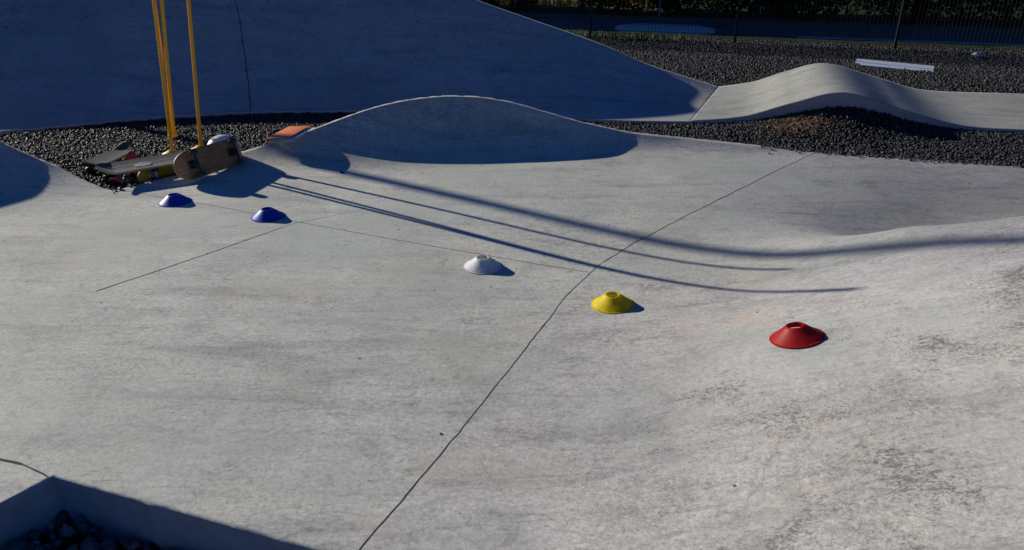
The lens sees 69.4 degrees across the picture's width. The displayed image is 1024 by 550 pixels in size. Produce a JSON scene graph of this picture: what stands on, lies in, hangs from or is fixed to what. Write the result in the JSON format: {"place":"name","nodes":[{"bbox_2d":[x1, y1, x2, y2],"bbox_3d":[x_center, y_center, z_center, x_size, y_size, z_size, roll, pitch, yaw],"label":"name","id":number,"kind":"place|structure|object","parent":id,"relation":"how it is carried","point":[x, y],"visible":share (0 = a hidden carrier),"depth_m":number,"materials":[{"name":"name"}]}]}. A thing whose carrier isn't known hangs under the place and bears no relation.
{"place":"outdoors","nodes":[
{"label":"outdoors","id":0,"kind":"place"},
{"bbox_2d":[0,0,1023,549],"bbox_3d":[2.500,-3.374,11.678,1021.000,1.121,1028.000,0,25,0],"label":"ground","id":1,"kind":"structure","parent":0,"point":[789,126],"depth_m":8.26,"materials":[{"name":"grey gravel"}]},
{"bbox_2d":[80,142,131,173],"bbox_3d":[-2.865,-0.814,5.245,0.200,0.131,0.470,2,27,8],"label":"skateboard","id":2,"kind":"object","parent":1,"relation":"on","point":[119,152],"visible":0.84,"depth_m":5.25,"materials":[{"name":"paint"}]},
{"bbox_2d":[109,151,138,183],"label":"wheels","id":3,"kind":"object","parent":1,"relation":"on","point":[117,179],"visible":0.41,"depth_m":5.05,"materials":[{"name":"red paint"}]},
{"bbox_2d":[95,148,194,183],"bbox_3d":[-2.451,-0.746,5.047,0.680,0.121,0.200,-17,36,-29],"label":"skateboard","id":4,"kind":"object","parent":1,"relation":"on","point":[125,168],"visible":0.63,"depth_m":4.98,"materials":[{"name":"paint"}]},
{"bbox_2d":[137,165,174,182],"bbox_3d":[-2.386,-0.716,5.133,0.096,0.134,0.420,5,25,30],"label":"skateboard","id":5,"kind":"object","parent":1,"relation":"on","point":[148,174],"visible":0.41,"depth_m":5.03,"materials":[{"name":"yellow plastic"}]},
{"bbox_2d":[152,0,179,153],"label":"slalom pole","id":6,"kind":"object","parent":1,"relation":"on","point":[160,52],"visible":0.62,"depth_m":5.07,"materials":[{"name":"yellow plastic"}]},
{"bbox_2d":[159,0,178,136],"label":"slalom pole","id":7,"kind":"object","parent":1,"relation":"on","point":[166,53],"visible":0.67,"depth_m":5.06,"materials":[{"name":"yellow plastic"}]},
{"bbox_2d":[187,0,203,148],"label":"slalom pole","id":8,"kind":"object","parent":1,"relation":"on","point":[190,22],"visible":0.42,"depth_m":5.24,"materials":[{"name":"yellow plastic"}]},
{"bbox_2d":[207,134,241,151],"bbox_3d":[-2.190,-0.979,5.610,0.257,0.172,0.208,-9,27,-18],"label":"helmet","id":9,"kind":"object","parent":1,"relation":"on","point":[217,138],"visible":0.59,"depth_m":5.55,"materials":[{"name":"white plastic"}]},
{"bbox_2d":[0,0,717,134],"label":"skatepark berm","id":10,"kind":"structure","parent":1,"relation":"on","point":[65,64],"depth_m":7.39,"materials":[{"name":"concrete"}]},
{"bbox_2d":[482,0,499,6],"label":"hedge","id":11,"kind":"object","parent":1,"relation":"on","point":[492,2],"visible":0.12,"depth_m":24.06,"materials":[{"name":"green plant"}]},
{"bbox_2d":[0,95,1023,549],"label":"skatepark slab","id":12,"kind":"structure","parent":1,"relation":"on","point":[324,361],"depth_m":2.87,"materials":[{"name":"concrete"}]},
{"bbox_2d":[158,193,191,206],"bbox_3d":[-2.090,-0.476,4.576,0.192,0.050,0.192,-1,25,0],"label":"disc cone","id":13,"kind":"object","parent":12,"relation":"on","point":[173,199],"visible":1,"depth_m":4.54,"materials":[{"name":"blue plastic"}]},
{"bbox_2d":[173,138,244,179],"bbox_3d":[-2.050,-0.808,5.095,0.116,0.190,0.640,-9,17,25],"label":"skateboard","id":14,"kind":"object","parent":12,"relation":"on","point":[196,163],"visible":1,"depth_m":5.06,"materials":[{"name":"brown wood"}]},
{"bbox_2d":[251,207,284,221],"bbox_3d":[-1.435,-0.366,4.340,0.192,0.050,0.192,0,25,0],"label":"disc cone","id":15,"kind":"object","parent":12,"relation":"on","point":[267,214],"visible":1,"depth_m":4.30,"materials":[{"name":"blue plastic"}]},
{"bbox_2d":[266,126,312,142],"bbox_3d":[-1.639,-1.044,5.474,0.228,0.032,0.320,2,27,17],"label":"book","id":16,"kind":"object","parent":12,"relation":"on","point":[291,133],"visible":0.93,"depth_m":5.42,"materials":[{"name":"orange paper"}]},
{"bbox_2d":[464,255,501,273],"bbox_3d":[-0.147,-0.066,3.713,0.192,0.050,0.192,0,25,0],"label":"disc cone","id":17,"kind":"object","parent":12,"relation":"on","point":[486,265],"visible":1,"depth_m":3.67,"materials":[{"name":"white plastic"}]},
{"bbox_2d":[591,291,633,313],"bbox_3d":[0.451,0.109,3.310,0.192,0.050,0.192,-3,23,1],"label":"disc cone","id":18,"kind":"object","parent":12,"relation":"on","point":[617,304],"visible":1,"depth_m":3.27,"materials":[{"name":"yellow plastic"}]},
{"bbox_2d":[769,322,824,348],"bbox_3d":[1.046,0.207,2.726,0.192,0.050,0.192,-12,16,5],"label":"disc cone","id":19,"kind":"object","parent":12,"relation":"on","point":[803,335],"visible":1,"depth_m":2.69,"materials":[{"name":"red plastic"}]},
{"bbox_2d":[561,27,707,42],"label":"tall weeds","id":20,"kind":"object","parent":1,"relation":"on","point":[655,38],"visible":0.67,"depth_m":11.82,"materials":[{"name":"green plant"}]},
{"bbox_2d":[651,0,683,11],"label":"broadleaf tree","id":21,"kind":"object","parent":1,"relation":"on","point":[665,9],"visible":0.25,"depth_m":23.34,"materials":[{"name":"green plant"}]},
{"bbox_2d":[481,0,1023,48],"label":"fence","id":22,"kind":"object","parent":1,"relation":"on","point":[757,6],"visible":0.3,"depth_m":11.12,"materials":[{"name":"black metal"}]},
{"bbox_2d":[506,8,1023,27],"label":"verge grass","id":23,"kind":"structure","parent":1,"relation":"on","point":[746,18],"depth_m":21.44,"materials":[{"name":"green plant"}]},
{"bbox_2d":[740,0,826,16],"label":"broadleaf tree","id":24,"kind":"object","parent":1,"relation":"on","point":[768,8],"visible":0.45,"depth_m":21.44,"materials":[{"name":"green plant"}]},
{"bbox_2d":[575,0,1023,25],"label":"hedge","id":25,"kind":"object","parent":1,"relation":"on","point":[836,9],"visible":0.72,"depth_m":21.12,"materials":[{"name":"green plant"}]},
{"bbox_2d":[690,63,1023,132],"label":"skatepark roller","id":26,"kind":"object","parent":1,"relation":"on","point":[809,87],"visible":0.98,"depth_m":6.74,"materials":[{"name":"concrete"}]},
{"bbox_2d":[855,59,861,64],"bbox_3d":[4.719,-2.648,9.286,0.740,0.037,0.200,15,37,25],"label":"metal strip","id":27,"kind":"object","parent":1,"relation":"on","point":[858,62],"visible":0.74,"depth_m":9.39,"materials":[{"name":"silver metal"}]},
{"bbox_2d":[859,59,933,71],"bbox_3d":[4.759,-2.588,9.149,0.820,0.036,0.250,15,37,25],"label":"metal strip","id":28,"kind":"object","parent":1,"relation":"on","point":[879,64],"visible":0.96,"depth_m":9.14,"materials":[{"name":"silver metal"}]},
{"bbox_2d":[872,0,926,17],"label":"broadleaf tree","id":29,"kind":"object","parent":1,"relation":"on","point":[920,15],"visible":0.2,"depth_m":21.82,"materials":[{"name":"green plant"}]},
{"bbox_2d":[479,0,655,7],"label":"dry grass","id":30,"kind":"structure","parent":0,"point":[547,2],"depth_m":25.52,"materials":[{"name":"brown plant"}]},
{"bbox_2d":[615,23,714,34],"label":"traffic island","id":31,"kind":"structure","parent":0,"point":[662,28],"depth_m":18.58,"materials":[{"name":"concrete"}]},
{"bbox_2d":[530,18,1023,45],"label":"road","id":32,"kind":"structure","parent":0,"point":[574,23],"depth_m":18.67,"materials":[{"name":"grey asphalt"}]},
{"bbox_2d":[512,12,1023,33],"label":"kerb","id":33,"kind":"structure","parent":32,"relation":"on","point":[685,20],"depth_m":19.99,"materials":[{"name":"grey concrete"}]},
{"bbox_2d":[798,36,1023,45],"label":"road marking","id":34,"kind":"object","parent":32,"relation":"on","point":[909,41],"visible":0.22,"depth_m":17.49,"materials":[{"name":"paint"}]}
]}

